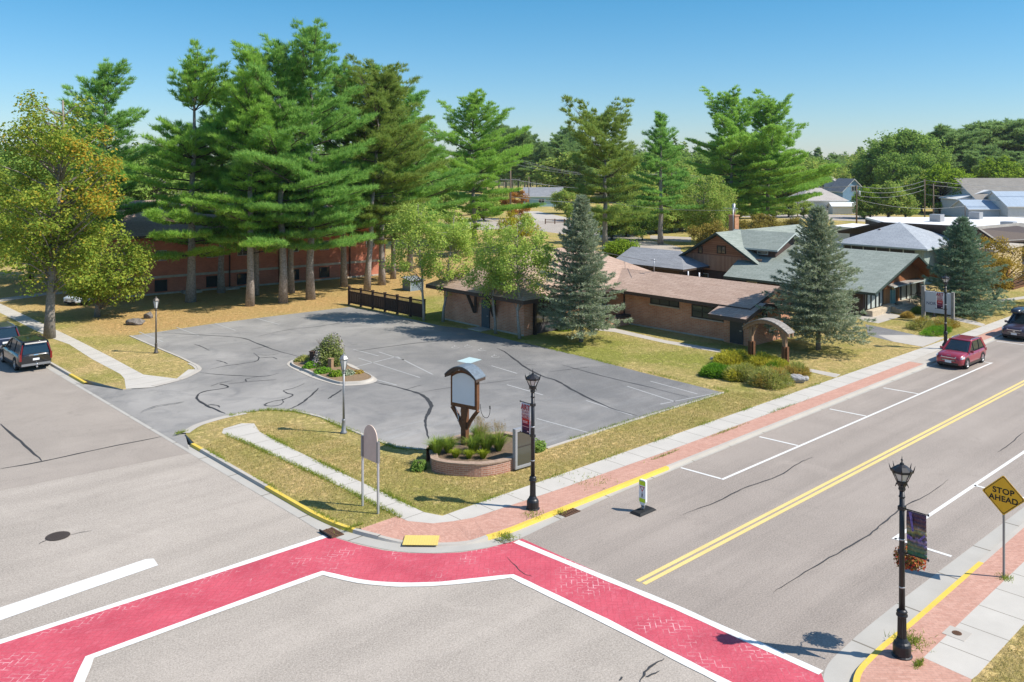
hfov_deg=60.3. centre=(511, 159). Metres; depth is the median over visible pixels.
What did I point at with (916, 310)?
shrub
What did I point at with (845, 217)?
back road
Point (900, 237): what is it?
hip roofed hall
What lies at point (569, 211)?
broadleaf tree
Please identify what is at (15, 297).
crossing path
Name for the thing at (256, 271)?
pine tree
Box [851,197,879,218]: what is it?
broadleaf tree
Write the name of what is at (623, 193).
broadleaf tree
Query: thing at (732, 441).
kerb
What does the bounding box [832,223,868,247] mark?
white flat shed
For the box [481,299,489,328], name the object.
door
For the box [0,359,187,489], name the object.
side street resurfacing
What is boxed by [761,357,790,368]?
juniper shrub
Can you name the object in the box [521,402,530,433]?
banner
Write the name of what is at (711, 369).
juniper shrub
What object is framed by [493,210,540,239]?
tree
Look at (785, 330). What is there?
timber arch
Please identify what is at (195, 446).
yellow kerb
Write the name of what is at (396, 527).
brick paving
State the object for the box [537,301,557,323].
window
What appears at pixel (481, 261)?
young tree
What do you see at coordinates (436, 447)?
ornamental grass
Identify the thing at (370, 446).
two post sign
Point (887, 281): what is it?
green roofed lodge
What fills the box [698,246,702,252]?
window
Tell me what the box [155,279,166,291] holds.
window
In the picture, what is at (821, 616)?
road
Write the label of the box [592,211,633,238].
broadleaf tree
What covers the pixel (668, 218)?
broadleaf tree
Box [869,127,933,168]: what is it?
broadleaf tree
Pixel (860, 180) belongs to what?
broadleaf tree
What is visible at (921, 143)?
broadleaf tree
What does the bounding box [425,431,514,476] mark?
brick planter
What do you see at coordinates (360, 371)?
plant
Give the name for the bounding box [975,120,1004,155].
pine tree
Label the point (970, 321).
path
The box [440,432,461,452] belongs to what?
ornamental grass
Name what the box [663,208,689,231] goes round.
broadleaf tree
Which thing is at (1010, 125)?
pine tree
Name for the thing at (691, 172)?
broadleaf tree
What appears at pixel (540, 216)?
back yard drive
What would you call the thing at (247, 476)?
kerb
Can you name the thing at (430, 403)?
lot cracks
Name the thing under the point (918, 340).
driveway slab
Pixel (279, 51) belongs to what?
pine tree
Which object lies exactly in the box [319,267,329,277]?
window
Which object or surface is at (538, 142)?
pine tree
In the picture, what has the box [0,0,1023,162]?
sky
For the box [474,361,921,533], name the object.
brick paving
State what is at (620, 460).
sidewalk
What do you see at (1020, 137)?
pine tree
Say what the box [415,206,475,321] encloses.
young tree
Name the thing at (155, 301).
post lantern
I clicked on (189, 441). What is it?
verge edge
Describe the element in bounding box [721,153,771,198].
broadleaf tree
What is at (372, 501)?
grass edges
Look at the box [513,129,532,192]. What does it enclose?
pine tree
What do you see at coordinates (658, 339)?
path
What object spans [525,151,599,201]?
broadleaf tree
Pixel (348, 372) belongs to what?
plant
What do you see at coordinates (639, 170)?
broadleaf tree
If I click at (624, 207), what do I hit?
broadleaf tree
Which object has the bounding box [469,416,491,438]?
ornamental grass
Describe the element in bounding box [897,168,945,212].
broadleaf tree
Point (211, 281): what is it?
window
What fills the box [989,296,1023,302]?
path
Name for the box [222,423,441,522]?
sidewalk
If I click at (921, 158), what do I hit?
broadleaf tree
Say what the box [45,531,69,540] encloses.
manhole cover
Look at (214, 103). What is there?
pine tree
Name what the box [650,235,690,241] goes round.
back road
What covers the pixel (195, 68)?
pine tree
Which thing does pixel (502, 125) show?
pine tree
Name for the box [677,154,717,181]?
broadleaf tree
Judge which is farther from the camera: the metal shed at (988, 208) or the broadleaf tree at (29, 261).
the metal shed at (988, 208)
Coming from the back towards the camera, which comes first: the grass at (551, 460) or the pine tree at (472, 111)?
the pine tree at (472, 111)
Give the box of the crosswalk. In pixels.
[0,537,823,681]
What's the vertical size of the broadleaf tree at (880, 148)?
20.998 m
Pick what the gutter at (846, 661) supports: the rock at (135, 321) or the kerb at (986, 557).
the kerb at (986, 557)
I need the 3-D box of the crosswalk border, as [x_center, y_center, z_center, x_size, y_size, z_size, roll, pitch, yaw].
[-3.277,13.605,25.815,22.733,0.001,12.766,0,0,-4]
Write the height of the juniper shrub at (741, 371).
1.265 m
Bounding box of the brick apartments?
[62,200,385,297]
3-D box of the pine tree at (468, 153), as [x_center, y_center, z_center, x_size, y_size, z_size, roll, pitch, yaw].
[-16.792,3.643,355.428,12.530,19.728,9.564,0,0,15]
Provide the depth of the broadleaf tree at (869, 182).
268.00 m
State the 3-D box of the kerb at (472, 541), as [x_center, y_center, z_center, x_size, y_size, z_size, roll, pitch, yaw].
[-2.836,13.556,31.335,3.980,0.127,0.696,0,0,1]
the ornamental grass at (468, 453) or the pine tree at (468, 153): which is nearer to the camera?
the ornamental grass at (468, 453)
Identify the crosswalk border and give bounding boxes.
[0,535,822,681]
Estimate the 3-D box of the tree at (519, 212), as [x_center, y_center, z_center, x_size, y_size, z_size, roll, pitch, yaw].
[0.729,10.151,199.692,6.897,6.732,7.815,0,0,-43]
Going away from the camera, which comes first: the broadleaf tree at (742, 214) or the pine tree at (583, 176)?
the broadleaf tree at (742, 214)
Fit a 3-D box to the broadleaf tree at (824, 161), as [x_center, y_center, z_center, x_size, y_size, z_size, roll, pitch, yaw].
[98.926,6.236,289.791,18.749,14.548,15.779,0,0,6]
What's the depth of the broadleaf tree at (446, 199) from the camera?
166.50 m
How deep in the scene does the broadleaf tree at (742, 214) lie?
199.24 m
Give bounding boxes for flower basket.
[893,543,927,571]
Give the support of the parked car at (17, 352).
on the side street resurfacing
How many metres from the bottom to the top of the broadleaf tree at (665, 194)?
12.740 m
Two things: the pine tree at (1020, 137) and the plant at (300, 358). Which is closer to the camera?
the plant at (300, 358)
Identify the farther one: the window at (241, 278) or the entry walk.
the window at (241, 278)
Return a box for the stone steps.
[891,302,917,312]
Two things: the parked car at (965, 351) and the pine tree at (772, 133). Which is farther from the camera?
the pine tree at (772, 133)
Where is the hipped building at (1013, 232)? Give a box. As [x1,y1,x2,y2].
[837,222,1023,270]
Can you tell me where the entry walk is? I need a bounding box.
[857,313,899,322]
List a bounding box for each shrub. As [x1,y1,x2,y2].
[410,459,427,471]
[535,438,546,452]
[697,361,732,378]
[712,347,750,364]
[721,361,756,381]
[742,350,778,366]
[744,364,795,390]
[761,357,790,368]
[783,361,811,377]
[900,311,914,318]
[905,315,935,330]
[910,306,920,313]
[919,323,952,336]
[933,316,960,329]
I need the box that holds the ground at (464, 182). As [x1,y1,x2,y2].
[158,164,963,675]
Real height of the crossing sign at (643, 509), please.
1.226 m
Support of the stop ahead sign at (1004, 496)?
on the brick paving at (958, 604)
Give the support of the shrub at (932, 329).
on the lawn at (108, 331)
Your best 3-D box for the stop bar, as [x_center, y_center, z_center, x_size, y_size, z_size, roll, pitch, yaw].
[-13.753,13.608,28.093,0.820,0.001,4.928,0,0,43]
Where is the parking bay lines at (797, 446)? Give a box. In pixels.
[681,341,1021,479]
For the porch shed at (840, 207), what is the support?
on the lawn at (108, 331)
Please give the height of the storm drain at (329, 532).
0.101 m
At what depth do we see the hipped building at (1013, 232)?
101.56 m
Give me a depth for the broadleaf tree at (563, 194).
217.78 m
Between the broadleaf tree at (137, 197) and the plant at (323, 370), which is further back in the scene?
the broadleaf tree at (137, 197)
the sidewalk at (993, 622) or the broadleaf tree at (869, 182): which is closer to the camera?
the sidewalk at (993, 622)
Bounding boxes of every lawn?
[0,185,1023,527]
[971,625,1023,681]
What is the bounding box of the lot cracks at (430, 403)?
[145,322,682,438]
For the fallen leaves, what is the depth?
79.53 m
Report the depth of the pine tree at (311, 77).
83.18 m
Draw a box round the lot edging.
[130,335,723,449]
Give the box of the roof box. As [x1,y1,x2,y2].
[1008,306,1023,314]
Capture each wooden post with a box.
[309,350,315,360]
[327,358,333,367]
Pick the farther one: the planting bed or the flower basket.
the planting bed
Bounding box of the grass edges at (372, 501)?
[205,345,824,523]
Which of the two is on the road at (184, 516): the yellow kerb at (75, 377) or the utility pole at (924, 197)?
the yellow kerb at (75, 377)
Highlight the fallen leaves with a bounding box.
[40,274,426,329]
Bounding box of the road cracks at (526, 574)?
[0,424,1020,681]
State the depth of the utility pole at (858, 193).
185.63 m
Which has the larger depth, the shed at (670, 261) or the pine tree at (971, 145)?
the pine tree at (971, 145)
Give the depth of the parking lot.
53.06 m
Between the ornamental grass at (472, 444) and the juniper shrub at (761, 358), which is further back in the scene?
the juniper shrub at (761, 358)
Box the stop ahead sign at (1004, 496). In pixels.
[983,476,1023,576]
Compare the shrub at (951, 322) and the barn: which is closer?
the shrub at (951, 322)
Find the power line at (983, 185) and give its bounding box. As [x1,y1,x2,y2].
[925,180,1023,186]
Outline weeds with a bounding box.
[174,397,1013,668]
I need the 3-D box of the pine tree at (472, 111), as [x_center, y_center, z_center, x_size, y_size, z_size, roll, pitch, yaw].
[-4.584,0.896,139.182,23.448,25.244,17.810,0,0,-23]
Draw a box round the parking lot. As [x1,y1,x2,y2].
[75,307,719,448]
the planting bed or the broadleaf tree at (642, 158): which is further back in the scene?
the broadleaf tree at (642, 158)
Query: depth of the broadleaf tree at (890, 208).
198.35 m
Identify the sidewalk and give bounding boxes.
[0,304,79,343]
[70,342,194,388]
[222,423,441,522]
[434,316,1010,522]
[923,562,1023,678]
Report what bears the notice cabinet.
on the lawn at (108, 331)
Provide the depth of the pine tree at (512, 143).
323.40 m
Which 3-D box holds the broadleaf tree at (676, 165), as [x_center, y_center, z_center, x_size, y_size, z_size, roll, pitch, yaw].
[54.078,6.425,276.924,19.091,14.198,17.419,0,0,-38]
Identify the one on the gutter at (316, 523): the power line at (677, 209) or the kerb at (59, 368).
the kerb at (59, 368)
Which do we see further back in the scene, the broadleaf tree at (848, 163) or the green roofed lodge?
the broadleaf tree at (848, 163)
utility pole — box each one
[501,160,519,214]
[856,185,860,222]
[924,179,924,216]
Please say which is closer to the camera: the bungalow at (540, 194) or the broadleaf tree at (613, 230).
the broadleaf tree at (613, 230)
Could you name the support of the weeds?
on the road at (184, 516)
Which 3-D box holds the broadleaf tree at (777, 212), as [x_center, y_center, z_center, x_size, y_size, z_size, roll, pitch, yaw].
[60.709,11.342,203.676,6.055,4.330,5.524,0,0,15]
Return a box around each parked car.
[0,321,19,348]
[0,333,51,370]
[63,295,107,304]
[936,334,986,368]
[1002,313,1023,338]
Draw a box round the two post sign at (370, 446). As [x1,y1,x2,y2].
[361,425,379,513]
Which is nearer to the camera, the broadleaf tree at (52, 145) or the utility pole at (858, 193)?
the broadleaf tree at (52, 145)
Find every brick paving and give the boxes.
[361,516,489,541]
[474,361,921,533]
[860,528,1023,681]
[976,327,1001,339]
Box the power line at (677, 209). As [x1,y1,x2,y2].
[610,202,729,210]
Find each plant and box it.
[293,354,308,361]
[302,361,318,368]
[313,366,331,374]
[328,369,342,376]
[341,369,355,375]
[354,369,363,373]
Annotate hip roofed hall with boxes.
[834,222,948,284]
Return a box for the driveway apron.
[910,349,942,363]
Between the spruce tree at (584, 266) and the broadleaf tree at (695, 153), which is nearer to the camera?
the spruce tree at (584, 266)
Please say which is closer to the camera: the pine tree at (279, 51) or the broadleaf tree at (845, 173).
the pine tree at (279, 51)
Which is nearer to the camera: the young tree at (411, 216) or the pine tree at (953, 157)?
the young tree at (411, 216)
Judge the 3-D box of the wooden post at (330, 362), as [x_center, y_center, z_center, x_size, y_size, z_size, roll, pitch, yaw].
[-11.628,13.075,56.496,0.322,0.650,0.322,0,0,24]
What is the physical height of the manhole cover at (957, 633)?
0.022 m
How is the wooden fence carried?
on the lawn at (108, 331)
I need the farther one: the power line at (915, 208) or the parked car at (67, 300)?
the power line at (915, 208)
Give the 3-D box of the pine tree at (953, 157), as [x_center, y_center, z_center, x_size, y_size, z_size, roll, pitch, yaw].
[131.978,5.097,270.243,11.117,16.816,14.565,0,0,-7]
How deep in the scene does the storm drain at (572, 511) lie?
33.90 m
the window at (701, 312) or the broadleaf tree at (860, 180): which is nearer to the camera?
the window at (701, 312)
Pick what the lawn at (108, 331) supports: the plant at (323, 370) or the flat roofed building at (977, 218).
the flat roofed building at (977, 218)
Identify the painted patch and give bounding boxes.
[459,357,481,362]
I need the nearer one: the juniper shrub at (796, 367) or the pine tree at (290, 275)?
the juniper shrub at (796, 367)
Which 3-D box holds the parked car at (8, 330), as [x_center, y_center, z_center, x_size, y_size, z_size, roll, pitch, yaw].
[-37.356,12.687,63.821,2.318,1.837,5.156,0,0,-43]
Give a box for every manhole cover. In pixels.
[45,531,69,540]
[942,625,971,640]
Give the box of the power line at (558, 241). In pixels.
[477,212,645,260]
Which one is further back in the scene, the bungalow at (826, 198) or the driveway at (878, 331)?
the bungalow at (826, 198)
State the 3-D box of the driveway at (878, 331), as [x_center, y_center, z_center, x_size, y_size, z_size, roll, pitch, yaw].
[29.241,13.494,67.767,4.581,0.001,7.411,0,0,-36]
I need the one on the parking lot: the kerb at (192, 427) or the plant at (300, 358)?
the kerb at (192, 427)
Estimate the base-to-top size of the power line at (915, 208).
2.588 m
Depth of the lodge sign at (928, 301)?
73.33 m
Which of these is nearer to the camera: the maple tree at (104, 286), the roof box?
the roof box
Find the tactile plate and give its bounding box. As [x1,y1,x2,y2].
[402,535,439,544]
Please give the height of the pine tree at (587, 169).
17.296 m
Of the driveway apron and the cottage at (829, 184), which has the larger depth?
the cottage at (829, 184)
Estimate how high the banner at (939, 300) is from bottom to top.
1.180 m
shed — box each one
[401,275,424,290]
[616,247,709,276]
[826,202,855,213]
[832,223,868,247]
[949,200,1000,216]
[985,191,1023,217]
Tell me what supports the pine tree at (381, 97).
on the lawn at (108, 331)
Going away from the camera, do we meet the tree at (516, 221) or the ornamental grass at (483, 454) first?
the ornamental grass at (483, 454)
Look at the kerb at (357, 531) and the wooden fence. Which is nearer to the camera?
the kerb at (357, 531)
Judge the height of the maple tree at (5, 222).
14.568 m
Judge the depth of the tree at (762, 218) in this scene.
148.75 m
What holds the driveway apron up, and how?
on the lawn at (108, 331)
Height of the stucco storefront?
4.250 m
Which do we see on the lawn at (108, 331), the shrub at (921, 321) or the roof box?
the shrub at (921, 321)
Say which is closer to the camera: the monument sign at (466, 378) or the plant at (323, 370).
the monument sign at (466, 378)
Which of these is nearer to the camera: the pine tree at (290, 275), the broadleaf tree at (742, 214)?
the pine tree at (290, 275)
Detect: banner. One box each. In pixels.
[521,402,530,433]
[906,510,926,558]
[936,292,943,308]
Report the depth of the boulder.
53.16 m
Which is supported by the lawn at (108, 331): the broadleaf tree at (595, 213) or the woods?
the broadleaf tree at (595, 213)
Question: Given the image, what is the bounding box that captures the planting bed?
[293,359,370,381]
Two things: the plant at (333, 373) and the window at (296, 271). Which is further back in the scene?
the window at (296, 271)
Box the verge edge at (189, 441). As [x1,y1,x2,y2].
[83,379,192,444]
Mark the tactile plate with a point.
(421, 539)
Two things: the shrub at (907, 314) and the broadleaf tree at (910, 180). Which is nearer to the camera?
the shrub at (907, 314)
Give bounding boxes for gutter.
[42,364,407,551]
[400,336,1002,552]
[823,507,1023,681]
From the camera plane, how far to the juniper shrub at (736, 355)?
57.83 m
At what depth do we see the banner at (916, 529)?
23.69 m
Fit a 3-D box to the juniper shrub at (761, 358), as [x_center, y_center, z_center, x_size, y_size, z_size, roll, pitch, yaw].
[16.409,13.062,57.587,3.048,1.205,2.675,0,0,-43]
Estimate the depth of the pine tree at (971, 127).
300.43 m
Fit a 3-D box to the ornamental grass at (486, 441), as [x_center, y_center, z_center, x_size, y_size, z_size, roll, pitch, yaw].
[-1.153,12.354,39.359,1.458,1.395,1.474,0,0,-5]
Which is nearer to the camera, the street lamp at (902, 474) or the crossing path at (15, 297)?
the street lamp at (902, 474)
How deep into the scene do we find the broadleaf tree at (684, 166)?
271.74 m
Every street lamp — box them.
[520,370,540,510]
[889,459,928,660]
[935,273,950,348]
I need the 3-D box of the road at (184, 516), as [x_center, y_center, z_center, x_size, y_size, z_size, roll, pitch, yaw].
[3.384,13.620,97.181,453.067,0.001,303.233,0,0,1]
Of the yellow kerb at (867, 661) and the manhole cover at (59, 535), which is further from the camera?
the manhole cover at (59, 535)
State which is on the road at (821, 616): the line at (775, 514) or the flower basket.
the line at (775, 514)
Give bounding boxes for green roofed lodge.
[678,204,939,316]
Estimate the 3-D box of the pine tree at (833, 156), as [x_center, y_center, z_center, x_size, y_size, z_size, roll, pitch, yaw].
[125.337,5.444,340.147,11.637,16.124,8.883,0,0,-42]
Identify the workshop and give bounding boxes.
[938,189,992,215]
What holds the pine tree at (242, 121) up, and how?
on the lawn at (108, 331)
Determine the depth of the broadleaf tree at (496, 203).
192.60 m
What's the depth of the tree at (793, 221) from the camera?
147.29 m
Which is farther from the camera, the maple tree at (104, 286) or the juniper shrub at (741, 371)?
the maple tree at (104, 286)
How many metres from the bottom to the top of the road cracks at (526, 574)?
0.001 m
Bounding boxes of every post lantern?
[153,297,158,353]
[339,353,347,433]
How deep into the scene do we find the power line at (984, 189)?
200.15 m
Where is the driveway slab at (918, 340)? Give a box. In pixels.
[879,335,943,346]
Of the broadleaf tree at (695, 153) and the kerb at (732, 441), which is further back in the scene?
the broadleaf tree at (695, 153)
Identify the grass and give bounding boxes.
[204,392,1023,681]
[424,435,447,454]
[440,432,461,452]
[449,447,461,457]
[462,434,485,451]
[464,449,475,458]
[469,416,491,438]
[475,420,497,451]
[476,448,490,458]
[488,419,511,450]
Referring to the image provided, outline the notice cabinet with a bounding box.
[513,427,530,469]
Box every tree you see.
[0,89,129,338]
[0,150,48,231]
[0,162,33,266]
[0,165,70,278]
[1,125,110,185]
[28,57,180,247]
[58,229,159,316]
[107,39,245,302]
[110,154,151,199]
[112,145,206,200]
[174,88,245,292]
[179,39,299,306]
[212,80,294,295]
[213,31,369,303]
[229,15,381,299]
[261,54,337,292]
[296,58,410,286]
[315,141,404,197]
[328,53,429,289]
[328,60,452,284]
[361,99,444,278]
[367,85,478,270]
[379,201,447,320]
[412,169,458,222]
[415,87,545,243]
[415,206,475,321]
[426,213,482,252]
[455,145,479,192]
[460,220,518,333]
[467,194,500,220]
[478,123,507,187]
[482,187,509,205]
[483,212,557,338]
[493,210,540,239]
[496,149,509,187]
[498,125,536,195]
[499,190,530,217]
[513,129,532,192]
[515,131,539,186]
[523,135,542,186]
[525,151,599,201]
[532,143,552,186]
[535,194,632,341]
[537,140,552,186]
[542,125,579,176]
[546,188,577,212]
[549,133,576,180]
[557,94,649,251]
[562,204,572,218]
[569,148,596,195]
[573,160,599,195]
[575,143,586,173]
[587,204,602,224]
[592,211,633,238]
[595,155,642,186]
[595,157,649,197]
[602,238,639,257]
[608,202,647,235]
[611,169,663,203]
[622,199,665,232]
[623,151,663,198]
[625,199,663,239]
[626,110,707,244]
[640,167,686,202]
[648,149,690,194]
[649,202,679,232]
[651,84,806,210]
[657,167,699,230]
[658,163,710,204]
[662,158,708,194]
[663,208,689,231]
[669,161,704,179]
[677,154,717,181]
[684,149,713,191]
[687,219,728,243]
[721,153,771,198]
[722,88,844,215]
[735,203,750,218]
[739,213,784,228]
[754,204,876,349]
[762,201,787,217]
[765,167,797,200]
[766,216,810,229]
[774,157,818,195]
[780,202,800,216]
[784,157,839,182]
[795,200,813,216]
[800,158,846,183]
[827,153,844,162]
[832,158,845,171]
[834,166,854,178]
[836,154,870,171]
[840,149,867,160]
[848,160,883,187]
[850,135,909,200]
[850,184,888,217]
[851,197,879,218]
[852,148,882,185]
[868,180,909,216]
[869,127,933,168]
[871,130,941,170]
[872,152,922,199]
[892,191,920,216]
[895,152,939,209]
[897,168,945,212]
[898,135,953,171]
[911,215,1015,320]
[912,162,968,213]
[927,127,982,157]
[928,123,967,164]
[930,167,976,209]
[937,130,979,174]
[937,150,961,190]
[952,121,1012,168]
[953,235,1023,304]
[955,129,994,168]
[962,149,985,175]
[965,144,1013,177]
[970,155,1023,177]
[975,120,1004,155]
[983,118,1023,155]
[995,117,1023,152]
[1004,149,1023,170]
[1011,128,1023,151]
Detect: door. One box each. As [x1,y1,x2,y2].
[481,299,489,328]
[730,321,742,344]
[890,287,895,303]
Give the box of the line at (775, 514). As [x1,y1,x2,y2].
[636,380,1023,584]
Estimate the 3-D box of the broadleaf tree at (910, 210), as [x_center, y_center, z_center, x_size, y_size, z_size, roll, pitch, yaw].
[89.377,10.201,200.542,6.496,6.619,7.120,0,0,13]
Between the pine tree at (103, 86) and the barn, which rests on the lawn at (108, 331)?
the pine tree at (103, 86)
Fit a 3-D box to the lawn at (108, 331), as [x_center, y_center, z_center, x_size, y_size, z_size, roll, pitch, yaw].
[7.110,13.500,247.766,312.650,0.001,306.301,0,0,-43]
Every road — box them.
[0,338,1020,681]
[462,218,680,250]
[521,337,1023,672]
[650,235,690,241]
[743,214,894,220]
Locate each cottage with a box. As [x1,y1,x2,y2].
[819,177,836,189]
[827,178,861,201]
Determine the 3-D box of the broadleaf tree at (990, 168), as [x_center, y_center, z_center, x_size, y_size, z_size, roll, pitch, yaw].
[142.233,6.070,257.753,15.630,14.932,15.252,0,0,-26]
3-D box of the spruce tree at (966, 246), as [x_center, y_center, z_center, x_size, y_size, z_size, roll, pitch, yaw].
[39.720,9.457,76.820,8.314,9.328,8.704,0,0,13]
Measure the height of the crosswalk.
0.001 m
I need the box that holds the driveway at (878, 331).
[865,324,913,344]
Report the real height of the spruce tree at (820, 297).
10.414 m
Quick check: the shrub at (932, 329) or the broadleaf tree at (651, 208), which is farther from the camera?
the broadleaf tree at (651, 208)
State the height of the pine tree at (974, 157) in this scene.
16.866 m
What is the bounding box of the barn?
[934,178,1023,212]
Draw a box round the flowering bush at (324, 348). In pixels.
[306,332,344,367]
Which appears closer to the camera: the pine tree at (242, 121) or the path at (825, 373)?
the path at (825, 373)
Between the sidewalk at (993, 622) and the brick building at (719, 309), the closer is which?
the sidewalk at (993, 622)
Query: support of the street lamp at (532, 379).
on the brick paving at (501, 519)
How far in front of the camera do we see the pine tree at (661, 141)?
138.96 m
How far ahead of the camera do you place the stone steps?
78.00 m
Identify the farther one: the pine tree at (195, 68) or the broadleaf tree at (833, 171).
the broadleaf tree at (833, 171)
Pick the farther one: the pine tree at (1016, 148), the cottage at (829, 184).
the pine tree at (1016, 148)
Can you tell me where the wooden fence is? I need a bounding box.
[347,286,425,317]
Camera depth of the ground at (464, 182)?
486.05 m
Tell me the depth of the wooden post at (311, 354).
57.33 m
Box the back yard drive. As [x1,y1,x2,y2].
[515,211,566,221]
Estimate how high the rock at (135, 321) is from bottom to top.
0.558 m
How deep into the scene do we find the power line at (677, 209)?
109.37 m
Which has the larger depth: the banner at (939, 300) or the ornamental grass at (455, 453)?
the banner at (939, 300)
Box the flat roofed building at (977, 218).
[865,212,1023,226]
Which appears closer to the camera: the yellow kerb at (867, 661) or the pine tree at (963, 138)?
the yellow kerb at (867, 661)
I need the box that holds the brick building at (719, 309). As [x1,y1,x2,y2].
[426,247,797,345]
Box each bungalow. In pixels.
[523,187,562,206]
[786,188,848,212]
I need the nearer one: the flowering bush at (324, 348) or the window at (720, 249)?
the flowering bush at (324, 348)
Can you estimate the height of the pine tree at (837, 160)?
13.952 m
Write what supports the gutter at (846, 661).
on the road at (184, 516)
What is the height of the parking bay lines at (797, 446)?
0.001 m
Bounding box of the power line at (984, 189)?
[925,184,1023,190]
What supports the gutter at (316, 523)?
on the road at (184, 516)
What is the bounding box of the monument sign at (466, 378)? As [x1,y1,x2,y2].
[444,363,490,445]
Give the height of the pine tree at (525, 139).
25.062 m
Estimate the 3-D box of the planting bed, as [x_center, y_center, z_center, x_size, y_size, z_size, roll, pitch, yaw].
[-11.783,13.370,56.479,3.029,0.001,8.476,0,0,-32]
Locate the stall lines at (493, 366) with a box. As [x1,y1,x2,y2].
[140,318,714,432]
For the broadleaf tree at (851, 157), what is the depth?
350.00 m
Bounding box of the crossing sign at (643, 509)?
[630,479,655,516]
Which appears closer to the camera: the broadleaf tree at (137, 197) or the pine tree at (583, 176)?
the broadleaf tree at (137, 197)
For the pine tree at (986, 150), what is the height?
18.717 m
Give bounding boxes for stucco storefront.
[942,242,1023,289]
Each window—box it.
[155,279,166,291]
[206,275,216,286]
[237,247,246,255]
[237,273,246,284]
[294,269,298,279]
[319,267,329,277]
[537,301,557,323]
[649,298,679,308]
[690,304,723,322]
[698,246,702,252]
[717,245,725,253]
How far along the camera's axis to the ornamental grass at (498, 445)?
39.37 m
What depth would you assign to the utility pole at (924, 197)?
200.07 m
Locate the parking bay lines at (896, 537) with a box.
[891,451,1023,556]
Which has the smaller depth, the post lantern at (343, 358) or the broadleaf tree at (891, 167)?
the post lantern at (343, 358)
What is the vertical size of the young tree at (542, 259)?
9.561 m
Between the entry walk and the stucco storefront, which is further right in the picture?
the stucco storefront
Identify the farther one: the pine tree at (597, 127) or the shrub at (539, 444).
the pine tree at (597, 127)
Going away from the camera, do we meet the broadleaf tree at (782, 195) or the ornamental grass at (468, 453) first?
the ornamental grass at (468, 453)
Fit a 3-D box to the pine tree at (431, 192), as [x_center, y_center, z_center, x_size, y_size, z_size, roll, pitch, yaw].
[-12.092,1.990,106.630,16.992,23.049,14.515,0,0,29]
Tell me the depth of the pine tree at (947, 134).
286.90 m
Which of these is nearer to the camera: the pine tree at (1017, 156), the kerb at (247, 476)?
the kerb at (247, 476)
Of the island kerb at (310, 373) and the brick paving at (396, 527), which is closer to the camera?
the brick paving at (396, 527)
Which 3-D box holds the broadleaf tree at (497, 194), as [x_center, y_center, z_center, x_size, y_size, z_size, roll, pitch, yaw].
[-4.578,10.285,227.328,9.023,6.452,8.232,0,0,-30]
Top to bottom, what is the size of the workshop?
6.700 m
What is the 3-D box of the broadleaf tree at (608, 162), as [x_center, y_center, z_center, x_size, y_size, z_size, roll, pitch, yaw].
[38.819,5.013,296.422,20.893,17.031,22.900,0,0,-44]
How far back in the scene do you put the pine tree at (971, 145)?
289.93 m
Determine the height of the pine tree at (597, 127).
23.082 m
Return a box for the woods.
[0,136,870,189]
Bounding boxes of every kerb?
[50,362,70,374]
[68,373,86,383]
[151,363,201,385]
[183,412,246,432]
[190,443,202,451]
[200,448,267,488]
[264,485,354,532]
[287,355,376,385]
[353,528,380,538]
[377,535,487,545]
[486,466,668,539]
[666,333,1001,469]
[852,561,982,681]
[979,522,1023,562]
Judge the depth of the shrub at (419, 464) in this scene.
38.15 m
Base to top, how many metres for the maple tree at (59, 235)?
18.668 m
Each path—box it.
[0,291,66,301]
[594,328,721,352]
[810,369,840,376]
[947,316,984,325]
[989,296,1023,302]
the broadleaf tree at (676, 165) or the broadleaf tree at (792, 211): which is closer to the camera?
the broadleaf tree at (792, 211)
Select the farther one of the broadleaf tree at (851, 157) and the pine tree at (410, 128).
the broadleaf tree at (851, 157)
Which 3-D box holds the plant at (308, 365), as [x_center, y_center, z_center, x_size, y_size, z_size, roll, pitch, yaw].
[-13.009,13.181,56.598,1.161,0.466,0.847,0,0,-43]
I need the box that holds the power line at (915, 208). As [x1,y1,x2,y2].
[857,199,961,208]
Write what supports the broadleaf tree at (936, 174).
on the lawn at (108, 331)
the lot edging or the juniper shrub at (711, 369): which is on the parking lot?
the lot edging
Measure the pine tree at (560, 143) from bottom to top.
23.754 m
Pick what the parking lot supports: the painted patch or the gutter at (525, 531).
the painted patch
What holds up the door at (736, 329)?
in the brick building at (719, 309)
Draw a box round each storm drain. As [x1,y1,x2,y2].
[319,527,343,537]
[558,508,580,516]
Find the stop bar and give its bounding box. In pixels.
[0,559,157,619]
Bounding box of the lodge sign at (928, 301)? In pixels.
[921,285,954,319]
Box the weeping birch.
[671,174,738,233]
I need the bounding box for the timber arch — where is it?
[742,318,794,362]
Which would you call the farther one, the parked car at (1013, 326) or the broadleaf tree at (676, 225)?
the broadleaf tree at (676, 225)
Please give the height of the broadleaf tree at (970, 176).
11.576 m
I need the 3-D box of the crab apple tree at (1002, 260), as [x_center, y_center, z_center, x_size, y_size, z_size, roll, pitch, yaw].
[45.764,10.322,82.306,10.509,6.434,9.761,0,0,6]

